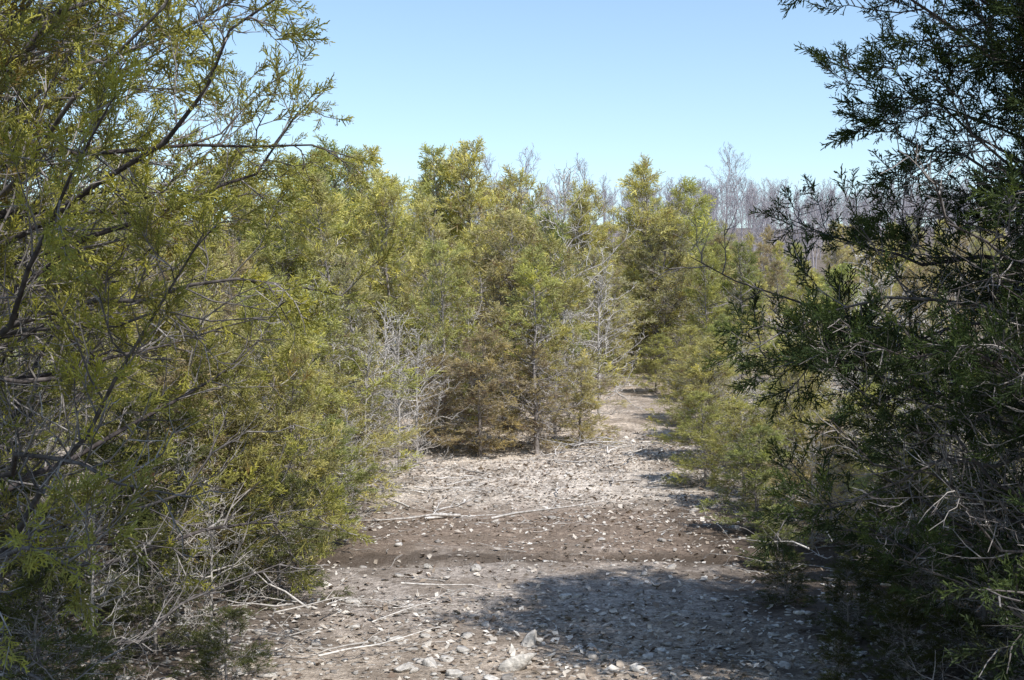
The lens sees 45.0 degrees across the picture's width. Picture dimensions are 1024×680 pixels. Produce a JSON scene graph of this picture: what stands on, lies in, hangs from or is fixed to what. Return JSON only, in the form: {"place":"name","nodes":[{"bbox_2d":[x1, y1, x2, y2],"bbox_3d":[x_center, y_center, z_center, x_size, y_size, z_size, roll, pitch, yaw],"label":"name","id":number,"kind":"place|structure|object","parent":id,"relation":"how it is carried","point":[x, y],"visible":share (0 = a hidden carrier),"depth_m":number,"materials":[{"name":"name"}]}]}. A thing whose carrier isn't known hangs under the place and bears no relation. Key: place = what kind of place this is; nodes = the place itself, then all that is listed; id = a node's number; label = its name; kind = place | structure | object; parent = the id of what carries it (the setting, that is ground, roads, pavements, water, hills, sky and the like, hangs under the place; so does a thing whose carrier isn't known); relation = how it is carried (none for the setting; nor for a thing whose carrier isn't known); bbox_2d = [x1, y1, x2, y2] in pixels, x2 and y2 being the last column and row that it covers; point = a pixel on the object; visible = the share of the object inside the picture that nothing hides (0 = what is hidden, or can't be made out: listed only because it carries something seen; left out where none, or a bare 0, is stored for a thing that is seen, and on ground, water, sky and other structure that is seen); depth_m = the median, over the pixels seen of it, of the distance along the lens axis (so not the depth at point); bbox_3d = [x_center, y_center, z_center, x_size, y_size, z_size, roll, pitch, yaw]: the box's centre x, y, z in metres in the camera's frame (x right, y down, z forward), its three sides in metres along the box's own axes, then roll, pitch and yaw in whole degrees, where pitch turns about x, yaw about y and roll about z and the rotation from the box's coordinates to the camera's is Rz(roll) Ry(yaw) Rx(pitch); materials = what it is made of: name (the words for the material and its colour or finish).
{"place":"outdoors","nodes":[
{"label":"outdoors","id":0,"kind":"place"},
{"bbox_2d":[0,223,1023,679],"bbox_3d":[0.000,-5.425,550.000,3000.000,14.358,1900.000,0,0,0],"label":"ground","id":1,"kind":"structure","parent":0,"point":[444,557],"depth_m":8.57,"materials":[{"name":"soil"}]},
{"bbox_2d":[0,401,88,589],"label":"cedar tree","id":2,"kind":"object","parent":1,"relation":"on","point":[43,432],"visible":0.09,"depth_m":8.51,"materials":[{"name":"green plant"}]},
{"bbox_2d":[0,386,102,635],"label":"cedar shrub","id":3,"kind":"object","parent":1,"relation":"on","point":[15,494],"visible":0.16,"depth_m":6.91,"materials":[{"name":"green plant"}]},
{"bbox_2d":[0,544,147,679],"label":"cedar shrub","id":4,"kind":"object","parent":1,"relation":"on","point":[34,589],"visible":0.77,"depth_m":4.83,"materials":[{"name":"green plant"}]},
{"bbox_2d":[3,476,166,679],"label":"dead cedar","id":5,"kind":"object","parent":1,"relation":"on","point":[92,594],"visible":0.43,"depth_m":5.59,"materials":[{"name":"grey wood"}]},
{"bbox_2d":[0,0,247,587],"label":"cedar tree","id":6,"kind":"object","parent":1,"relation":"on","point":[128,272],"visible":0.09,"depth_m":8.40,"materials":[{"name":"green plant"}]},
{"bbox_2d":[22,385,229,609],"bbox_3d":[-2.276,1.013,7.623,1.155,1.490,1.467,0,0,-4],"label":"cedar shrub","id":7,"kind":"object","parent":1,"relation":"on","point":[104,447],"visible":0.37,"depth_m":7.46,"materials":[{"name":"green plant"}]},
{"bbox_2d":[50,145,227,422],"bbox_3d":[-5.574,-0.689,17.378,3.249,4.490,3.169,0,-1,31],"label":"cedar tree","id":8,"kind":"object","parent":1,"relation":"on","point":[125,221],"visible":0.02,"depth_m":17.32,"materials":[{"name":"green plant"}]},
{"bbox_2d":[67,513,241,673],"bbox_3d":[-1.898,1.344,6.542,0.865,0.854,0.887,0,0,8],"label":"cedar shrub","id":9,"kind":"object","parent":1,"relation":"on","point":[153,608],"visible":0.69,"depth_m":6.56,"materials":[{"name":"green plant"}]},
{"bbox_2d":[39,274,304,539],"bbox_3d":[-3.061,0.627,10.238,2.534,2.440,2.471,0,0,23],"label":"cedar shrub","id":10,"kind":"object","parent":1,"relation":"on","point":[147,378],"visible":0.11,"depth_m":10.09,"materials":[{"name":"green plant"}]},
{"bbox_2d":[120,346,236,581],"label":"cedar tree","id":11,"kind":"object","parent":1,"relation":"on","point":[185,368],"visible":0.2,"depth_m":8.67,"materials":[{"name":"green plant"}]},
{"bbox_2d":[113,427,250,621],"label":"dead cedar","id":12,"kind":"object","parent":1,"relation":"on","point":[178,478],"visible":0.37,"depth_m":7.40,"materials":[{"name":"grey wood"}]},
{"bbox_2d":[139,211,260,525],"bbox_3d":[-2.580,0.326,10.016,1.062,2.845,1.171,0,0,-28],"label":"cedar tree","id":13,"kind":"object","parent":1,"relation":"on","point":[213,258],"visible":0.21,"depth_m":10.15,"materials":[{"name":"green plant"}]},
{"bbox_2d":[0,0,401,679],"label":"cedar tree","id":14,"kind":"object","parent":1,"relation":"on","point":[42,26],"visible":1,"depth_m":5.11,"materials":[{"name":"green plant"}]},
{"bbox_2d":[153,477,278,663],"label":"dead cedar","id":15,"kind":"object","parent":1,"relation":"on","point":[210,572],"visible":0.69,"depth_m":6.60,"materials":[{"name":"grey wood"}]},
{"bbox_2d":[166,605,277,679],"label":"cedar shrub","id":16,"kind":"object","parent":1,"relation":"on","point":[204,669],"visible":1,"depth_m":5.58,"materials":[{"name":"green plant"}]},
{"bbox_2d":[113,354,349,577],"bbox_3d":[-1.996,0.963,8.914,1.580,1.718,1.772,0,0,8],"label":"cedar shrub","id":17,"kind":"object","parent":1,"relation":"on","point":[233,418],"visible":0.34,"depth_m":8.91,"materials":[{"name":"green plant"}]},
{"bbox_2d":[201,237,263,448],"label":"cedar tree","id":18,"kind":"object","parent":1,"relation":"on","point":[229,307],"visible":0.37,"depth_m":14.53,"materials":[{"name":"green plant"}]},
{"bbox_2d":[166,142,309,359],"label":"cedar tree","id":19,"kind":"object","parent":1,"relation":"on","point":[244,187],"visible":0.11,"depth_m":22.94,"materials":[{"name":"green plant"}]},
{"bbox_2d":[208,466,356,610],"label":"cedar shrub","id":20,"kind":"object","parent":1,"relation":"on","point":[280,546],"visible":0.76,"depth_m":8.10,"materials":[{"name":"green plant"}]},
{"bbox_2d":[211,321,364,569],"bbox_3d":[-1.613,0.833,9.308,1.178,1.960,1.208,2,-1,-37],"label":"cedar tree","id":21,"kind":"object","parent":1,"relation":"on","point":[301,419],"visible":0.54,"depth_m":9.27,"materials":[{"name":"green plant"}]},
{"bbox_2d":[214,274,372,517],"bbox_3d":[-2.010,0.595,11.154,1.582,2.395,1.774,1,-1,-38],"label":"cedar tree","id":22,"kind":"object","parent":1,"relation":"on","point":[330,391],"visible":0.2,"depth_m":11.16,"materials":[{"name":"green plant"}]},
{"bbox_2d":[237,187,352,390],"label":"cedar tree","id":23,"kind":"object","parent":1,"relation":"on","point":[273,256],"visible":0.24,"depth_m":19.43,"materials":[{"name":"green plant"}]},
{"bbox_2d":[172,279,440,498],"bbox_3d":[-2.090,0.580,12.662,2.471,2.440,2.534,0,0,43],"label":"cedar shrub","id":24,"kind":"object","parent":1,"relation":"on","point":[324,352],"visible":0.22,"depth_m":12.69,"materials":[{"name":"green plant"}]},
{"bbox_2d":[256,151,372,382],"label":"cedar tree","id":25,"kind":"object","parent":1,"relation":"on","point":[337,229],"visible":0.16,"depth_m":19.95,"materials":[{"name":"green plant"}]},
{"bbox_2d":[259,413,381,545],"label":"cedar shrub","id":26,"kind":"object","parent":1,"relation":"on","point":[357,479],"visible":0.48,"depth_m":9.86,"materials":[{"name":"green plant"}]},
{"bbox_2d":[278,171,395,389],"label":"cedar tree","id":27,"kind":"object","parent":1,"relation":"on","point":[333,210],"visible":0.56,"depth_m":17.65,"materials":[{"name":"green plant"}]},
{"bbox_2d":[260,365,422,515],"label":"cedar shrub","id":28,"kind":"object","parent":1,"relation":"on","point":[330,381],"visible":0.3,"depth_m":11.77,"materials":[{"name":"green plant"}]},
{"bbox_2d":[274,134,420,367],"bbox_3d":[-3.096,-1.417,22.562,2.781,4.745,3.531,0,-1,-11],"label":"cedar tree","id":29,"kind":"object","parent":1,"relation":"on","point":[334,182],"visible":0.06,"depth_m":22.61,"materials":[{"name":"green plant"}]},
{"bbox_2d":[173,549,525,660],"bbox_3d":[-0.939,1.524,7.291,2.082,0.406,1.780,0,0,0],"label":"fallen branch","id":30,"kind":"object","parent":1,"relation":"on","point":[327,604],"visible":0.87,"depth_m":7.34,"materials":[{"name":"grey wood"}]},
{"bbox_2d":[316,255,415,461],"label":"cedar tree","id":31,"kind":"object","parent":1,"relation":"on","point":[344,264],"visible":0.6,"depth_m":13.51,"materials":[{"name":"green plant"}]},
{"bbox_2d":[312,319,421,502],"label":"dead cedar","id":32,"kind":"object","parent":1,"relation":"on","point":[377,393],"visible":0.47,"depth_m":12.62,"materials":[{"name":"grey wood"}]},
{"bbox_2d":[311,358,424,486],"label":"cedar shrub","id":33,"kind":"object","parent":1,"relation":"on","point":[387,431],"visible":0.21,"depth_m":13.42,"materials":[{"name":"green plant"}]},
{"bbox_2d":[329,144,431,386],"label":"cedar tree","id":34,"kind":"object","parent":1,"relation":"on","point":[374,154],"visible":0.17,"depth_m":22.11,"materials":[{"name":"green plant"}]},
{"bbox_2d":[320,168,451,408],"bbox_3d":[-1.856,-0.731,19.645,2.786,4.108,2.856,-3,1,-22],"label":"cedar tree","id":35,"kind":"object","parent":1,"relation":"on","point":[378,199],"visible":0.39,"depth_m":19.56,"materials":[{"name":"green plant"}]},
{"bbox_2d":[334,301,439,455],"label":"dead cedar","id":36,"kind":"object","parent":1,"relation":"on","point":[385,337],"visible":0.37,"depth_m":15.60,"materials":[{"name":"grey wood"}]},
{"bbox_2d":[365,308,451,477],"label":"dead cedar","id":37,"kind":"object","parent":1,"relation":"on","point":[396,363],"visible":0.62,"depth_m":14.19,"materials":[{"name":"grey wood"}]},
{"bbox_2d":[373,327,468,464],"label":"dead cedar","id":38,"kind":"object","parent":1,"relation":"on","point":[417,400],"visible":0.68,"depth_m":14.98,"materials":[{"name":"grey wood"}]},
{"bbox_2d":[375,141,479,379],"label":"cedar tree","id":39,"kind":"object","parent":1,"relation":"on","point":[426,188],"visible":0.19,"depth_m":21.79,"materials":[{"name":"green plant"}]},
{"bbox_2d":[387,193,481,418],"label":"cedar tree","id":40,"kind":"object","parent":1,"relation":"on","point":[424,207],"visible":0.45,"depth_m":18.58,"materials":[{"name":"green plant"}]},
{"bbox_2d":[368,449,507,497],"bbox_3d":[-0.912,1.427,13.498,1.702,0.432,1.630,0,0,-20],"label":"brush pile","id":41,"kind":"object","parent":1,"relation":"on","point":[440,488],"visible":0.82,"depth_m":13.31,"materials":[{"name":"grey wood"}]},
{"bbox_2d":[392,348,500,454],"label":"cedar shrub","id":42,"kind":"object","parent":1,"relation":"on","point":[434,360],"visible":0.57,"depth_m":15.88,"materials":[{"name":"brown plant"}]},
{"bbox_2d":[383,238,515,444],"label":"cedar tree","id":43,"kind":"object","parent":1,"relation":"on","point":[434,250],"visible":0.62,"depth_m":16.47,"materials":[{"name":"green plant"}]},
{"bbox_2d":[412,137,521,387],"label":"cedar tree","id":44,"kind":"object","parent":1,"relation":"on","point":[477,190],"visible":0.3,"depth_m":21.52,"materials":[{"name":"green plant"}]},
{"bbox_2d":[413,327,530,456],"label":"cedar shrub","id":45,"kind":"object","parent":1,"relation":"on","point":[483,368],"visible":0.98,"depth_m":15.40,"materials":[{"name":"green plant"}]},
{"bbox_2d":[406,219,553,399],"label":"cedar tree","id":46,"kind":"object","parent":1,"relation":"on","point":[470,239],"visible":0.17,"depth_m":20.10,"materials":[{"name":"green plant"}]},
{"bbox_2d":[354,489,626,521],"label":"fallen branch","id":47,"kind":"object","parent":1,"relation":"on","point":[435,515],"visible":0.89,"depth_m":11.47,"materials":[{"name":"grey wood"}]},
{"bbox_2d":[444,249,567,424],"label":"cedar tree","id":48,"kind":"object","parent":1,"relation":"on","point":[498,256],"visible":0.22,"depth_m":17.85,"materials":[{"name":"green plant"}]},
{"bbox_2d":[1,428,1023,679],"bbox_3d":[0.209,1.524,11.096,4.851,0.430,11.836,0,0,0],"label":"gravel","id":49,"kind":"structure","parent":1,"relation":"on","point":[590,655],"depth_m":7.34,"materials":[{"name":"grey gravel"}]},
{"bbox_2d":[448,204,596,426],"bbox_3d":[-0.051,-0.295,17.605,1.763,3.324,2.239,0,0,45],"label":"cedar shrub","id":50,"kind":"object","parent":1,"relation":"on","point":[495,237],"visible":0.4,"depth_m":17.69,"materials":[{"name":"green plant"}]},
{"bbox_2d":[461,164,597,373],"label":"cedar tree","id":51,"kind":"object","parent":1,"relation":"on","point":[514,177],"visible":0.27,"depth_m":22.20,"materials":[{"name":"green plant"}]},
{"bbox_2d":[483,344,588,452],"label":"cedar shrub","id":52,"kind":"object","parent":1,"relation":"on","point":[530,386],"visible":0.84,"depth_m":15.90,"materials":[{"name":"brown plant"}]},
{"bbox_2d":[486,245,601,454],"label":"cedar tree","id":53,"kind":"object","parent":1,"relation":"on","point":[530,281],"visible":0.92,"depth_m":15.83,"materials":[{"name":"green plant"}]},
{"bbox_2d":[159,451,937,679],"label":"twig litter","id":54,"kind":"object","parent":1,"relation":"on","point":[570,554],"visible":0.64,"depth_m":9.31,"materials":[{"name":"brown wood"}]},
{"bbox_2d":[499,230,624,434],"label":"cedar shrub","id":55,"kind":"object","parent":1,"relation":"on","point":[570,285],"visible":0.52,"depth_m":17.26,"materials":[{"name":"green plant"}]},
{"bbox_2d":[515,209,614,398],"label":"cedar tree","id":56,"kind":"object","parent":1,"relation":"on","point":[555,231],"visible":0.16,"depth_m":20.45,"materials":[{"name":"green plant"}]},
{"bbox_2d":[489,163,642,399],"bbox_3d":[0.750,-0.870,20.609,2.676,4.260,2.511,0,0,24],"label":"dead cedar","id":57,"kind":"object","parent":1,"relation":"on","point":[574,230],"visible":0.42,"depth_m":20.47,"materials":[{"name":"grey wood"}]},
{"bbox_2d":[503,178,636,370],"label":"cedar tree","id":58,"kind":"object","parent":1,"relation":"on","point":[600,236],"visible":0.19,"depth_m":23.93,"materials":[{"name":"green plant"}]},
{"bbox_2d":[555,191,614,374],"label":"cedar tree","id":59,"kind":"object","parent":1,"relation":"on","point":[584,205],"visible":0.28,"depth_m":23.55,"materials":[{"name":"green plant"}]},
{"bbox_2d":[541,358,631,447],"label":"cedar shrub","id":60,"kind":"object","parent":1,"relation":"on","point":[587,428],"visible":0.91,"depth_m":16.25,"materials":[{"name":"green plant"}]},
{"bbox_2d":[506,428,673,469],"bbox_3d":[1.066,1.263,14.959,2.016,0.517,1.450,0,0,-29],"label":"brush pile","id":61,"kind":"object","parent":1,"relation":"on","point":[596,449],"visible":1,"depth_m":14.95,"materials":[{"name":"grey wood"}]},
{"bbox_2d":[559,241,657,387],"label":"cedar tree","id":62,"kind":"object","parent":1,"relation":"on","point":[598,261],"visible":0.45,"depth_m":22.04,"materials":[{"name":"green plant"}]},
{"bbox_2d":[563,252,655,417],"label":"dead cedar","id":63,"kind":"object","parent":1,"relation":"on","point":[598,341],"visible":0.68,"depth_m":18.53,"materials":[{"name":"grey wood"}]},
{"bbox_2d":[626,332,675,392],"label":"cedar shrub","id":64,"kind":"object","parent":1,"relation":"on","point":[654,351],"visible":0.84,"depth_m":21.37,"materials":[{"name":"green plant"}]},
{"bbox_2d":[595,152,736,370],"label":"cedar tree","id":65,"kind":"object","parent":1,"relation":"on","point":[641,188],"visible":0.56,"depth_m":24.36,"materials":[{"name":"green plant"}]},
{"bbox_2d":[602,212,731,375],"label":"cedar tree","id":66,"kind":"object","parent":1,"relation":"on","point":[662,245],"visible":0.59,"depth_m":23.86,"materials":[{"name":"green plant"}]},
{"bbox_2d":[335,143,1023,308],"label":"distant woods","id":67,"kind":"object","parent":1,"relation":"on","point":[764,238],"visible":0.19,"depth_m":61.00,"materials":[{"name":"grey plant"}]},
{"bbox_2d":[629,176,734,369],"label":"cedar tree","id":68,"kind":"object","parent":1,"relation":"on","point":[690,189],"visible":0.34,"depth_m":24.65,"materials":[{"name":"green plant"}]},
{"bbox_2d":[654,325,722,400],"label":"cedar shrub","id":69,"kind":"object","parent":1,"relation":"on","point":[691,330],"visible":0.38,"depth_m":20.45,"materials":[{"name":"green plant"}]},
{"bbox_2d":[643,344,741,425],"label":"cedar shrub","id":70,"kind":"object","parent":1,"relation":"on","point":[673,373],"visible":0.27,"depth_m":18.40,"materials":[{"name":"green plant"}]},
{"bbox_2d":[641,335,766,456],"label":"cedar shrub","id":71,"kind":"object","parent":1,"relation":"on","point":[697,370],"visible":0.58,"depth_m":14.87,"materials":[{"name":"green plant"}]},
{"bbox_2d":[658,390,751,488],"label":"cedar shrub","id":72,"kind":"object","parent":1,"relation":"on","point":[687,422],"visible":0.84,"depth_m":13.36,"materials":[{"name":"green plant"}]},
{"bbox_2d":[650,334,759,444],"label":"cedar shrub","id":73,"kind":"object","parent":1,"relation":"on","point":[717,384],"visible":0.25,"depth_m":16.67,"materials":[{"name":"green plant"}]},
{"bbox_2d":[680,245,739,364],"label":"cedar tree","id":74,"kind":"object","parent":1,"relation":"on","point":[710,286],"visible":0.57,"depth_m":22.28,"materials":[{"name":"green plant"}]},
{"bbox_2d":[689,400,787,509],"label":"cedar shrub","id":75,"kind":"object","parent":1,"relation":"on","point":[734,409],"visible":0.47,"depth_m":12.21,"materials":[{"name":"green plant"}]},
{"bbox_2d":[715,239,775,376],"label":"cedar tree","id":76,"kind":"object","parent":1,"relation":"on","point":[748,272],"visible":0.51,"depth_m":23.80,"materials":[{"name":"green plant"}]},
{"bbox_2d":[696,422,800,533],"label":"cedar shrub","id":77,"kind":"object","parent":1,"relation":"on","point":[759,478],"visible":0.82,"depth_m":10.48,"materials":[{"name":"green plant"}]},
{"bbox_2d":[736,503,811,572],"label":"cedar shrub","id":78,"kind":"object","parent":1,"relation":"on","point":[784,533],"visible":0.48,"depth_m":9.18,"materials":[{"name":"green plant"}]},
{"bbox_2d":[698,326,854,473],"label":"cedar shrub","id":79,"kind":"object","parent":1,"relation":"on","point":[767,383],"visible":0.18,"depth_m":14.10,"materials":[{"name":"green plant"}]},
{"bbox_2d":[743,540,817,607],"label":"cedar shrub","id":80,"kind":"object","parent":1,"relation":"on","point":[797,582],"visible":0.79,"depth_m":7.90,"materials":[{"name":"green plant"}]},
{"bbox_2d":[735,340,844,517],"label":"cedar tree","id":81,"kind":"object","parent":1,"relation":"on","point":[803,412],"visible":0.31,"depth_m":11.35,"materials":[{"name":"green plant"}]},
{"bbox_2d":[764,260,832,384],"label":"cedar tree","id":82,"kind":"object","parent":1,"relation":"on","point":[787,290],"visible":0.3,"depth_m":17.80,"materials":[{"name":"green plant"}]},
{"bbox_2d":[739,393,863,517],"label":"cedar shrub","id":83,"kind":"object","parent":1,"relation":"on","point":[801,432],"visible":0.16,"depth_m":11.39,"materials":[{"name":"green plant"}]},
{"bbox_2d":[767,412,858,547],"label":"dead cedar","id":84,"kind":"object","parent":1,"relation":"on","point":[812,470],"visible":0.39,"depth_m":9.88,"materials":[{"name":"grey wood"}]},
{"bbox_2d":[763,411,888,548],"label":"cedar tree","id":85,"kind":"object","parent":1,"relation":"on","point":[807,475],"visible":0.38,"depth_m":10.01,"materials":[{"name":"green plant"}]},
{"bbox_2d":[642,0,1023,679],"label":"cedar tree","id":86,"kind":"object","parent":1,"relation":"on","point":[862,230],"visible":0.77,"depth_m":5.70,"materials":[{"name":"green plant"}]},
{"bbox_2d":[802,628,869,679],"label":"cedar shrub","id":87,"kind":"object","parent":1,"relation":"on","point":[840,653],"visible":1,"depth_m":5.72,"materials":[{"name":"green plant"}]},
{"bbox_2d":[801,558,884,642],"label":"cedar shrub","id":88,"kind":"object","parent":1,"relation":"on","point":[861,598],"visible":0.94,"depth_m":6.98,"materials":[{"name":"green plant"}]},
{"bbox_2d":[805,262,908,442],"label":"cedar tree","id":89,"kind":"object","parent":1,"relation":"on","point":[843,271],"visible":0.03,"depth_m":15.61,"materials":[{"name":"green plant"}]},
{"bbox_2d":[776,383,965,525],"bbox_3d":[3.233,1.062,11.127,1.520,1.464,1.483,0,0,-38],"label":"cedar shrub","id":90,"kind":"object","parent":1,"relation":"on","point":[870,426],"visible":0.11,"depth_m":11.19,"materials":[{"name":"green plant"}]},
{"bbox_2d":[837,462,930,584],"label":"cedar shrub","id":91,"kind":"object","parent":1,"relation":"on","point":[855,553],"visible":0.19,"depth_m":8.50,"materials":[{"name":"green plant"}]},
{"bbox_2d":[774,0,1023,679],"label":"cedar tree","id":92,"kind":"object","parent":1,"relation":"on","point":[955,341],"visible":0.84,"depth_m":4.99,"materials":[{"name":"green plant"}]},
{"bbox_2d":[824,412,977,565],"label":"cedar shrub","id":93,"kind":"object","parent":1,"relation":"on","point":[865,483],"visible":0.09,"depth_m":9.44,"materials":[{"name":"green plant"}]},
{"bbox_2d":[825,474,980,630],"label":"cedar shrub","id":94,"kind":"object","parent":1,"relation":"on","point":[869,586],"visible":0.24,"depth_m":7.35,"materials":[{"name":"green plant"}]},
{"bbox_2d":[852,374,978,576],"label":"cedar tree","id":95,"kind":"object","parent":1,"relation":"on","point":[909,459],"visible":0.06,"depth_m":8.94,"materials":[{"name":"green plant"}]},
{"bbox_2d":[857,584,977,679],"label":"cedar shrub","id":96,"kind":"object","parent":1,"relation":"on","point":[886,646],"visible":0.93,"depth_m":5.88,"materials":[{"name":"green plant"}]},
{"bbox_2d":[863,376,1012,606],"bbox_3d":[2.640,0.982,7.602,0.939,1.658,1.005,0,0,-21],"label":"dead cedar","id":97,"kind":"object","parent":1,"relation":"on","point":[935,446],"visible":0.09,"depth_m":7.58,"materials":[{"name":"grey wood"}]},
{"bbox_2d":[857,127,1023,540],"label":"cedar tree","id":98,"kind":"object","parent":1,"relation":"on","point":[928,377],"visible":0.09,"depth_m":8.19,"materials":[{"name":"green plant"}]},
{"bbox_2d":[872,479,1023,671],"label":"cedar shrub","id":99,"kind":"object","parent":1,"relation":"on","point":[954,622],"visible":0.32,"depth_m":6.28,"materials":[{"name":"green plant"}]},
{"bbox_2d":[1,0,1023,228],"label":"sky","id":100,"kind":"structure","parent":0,"point":[608,82],"materials":[{"name":"blue"}]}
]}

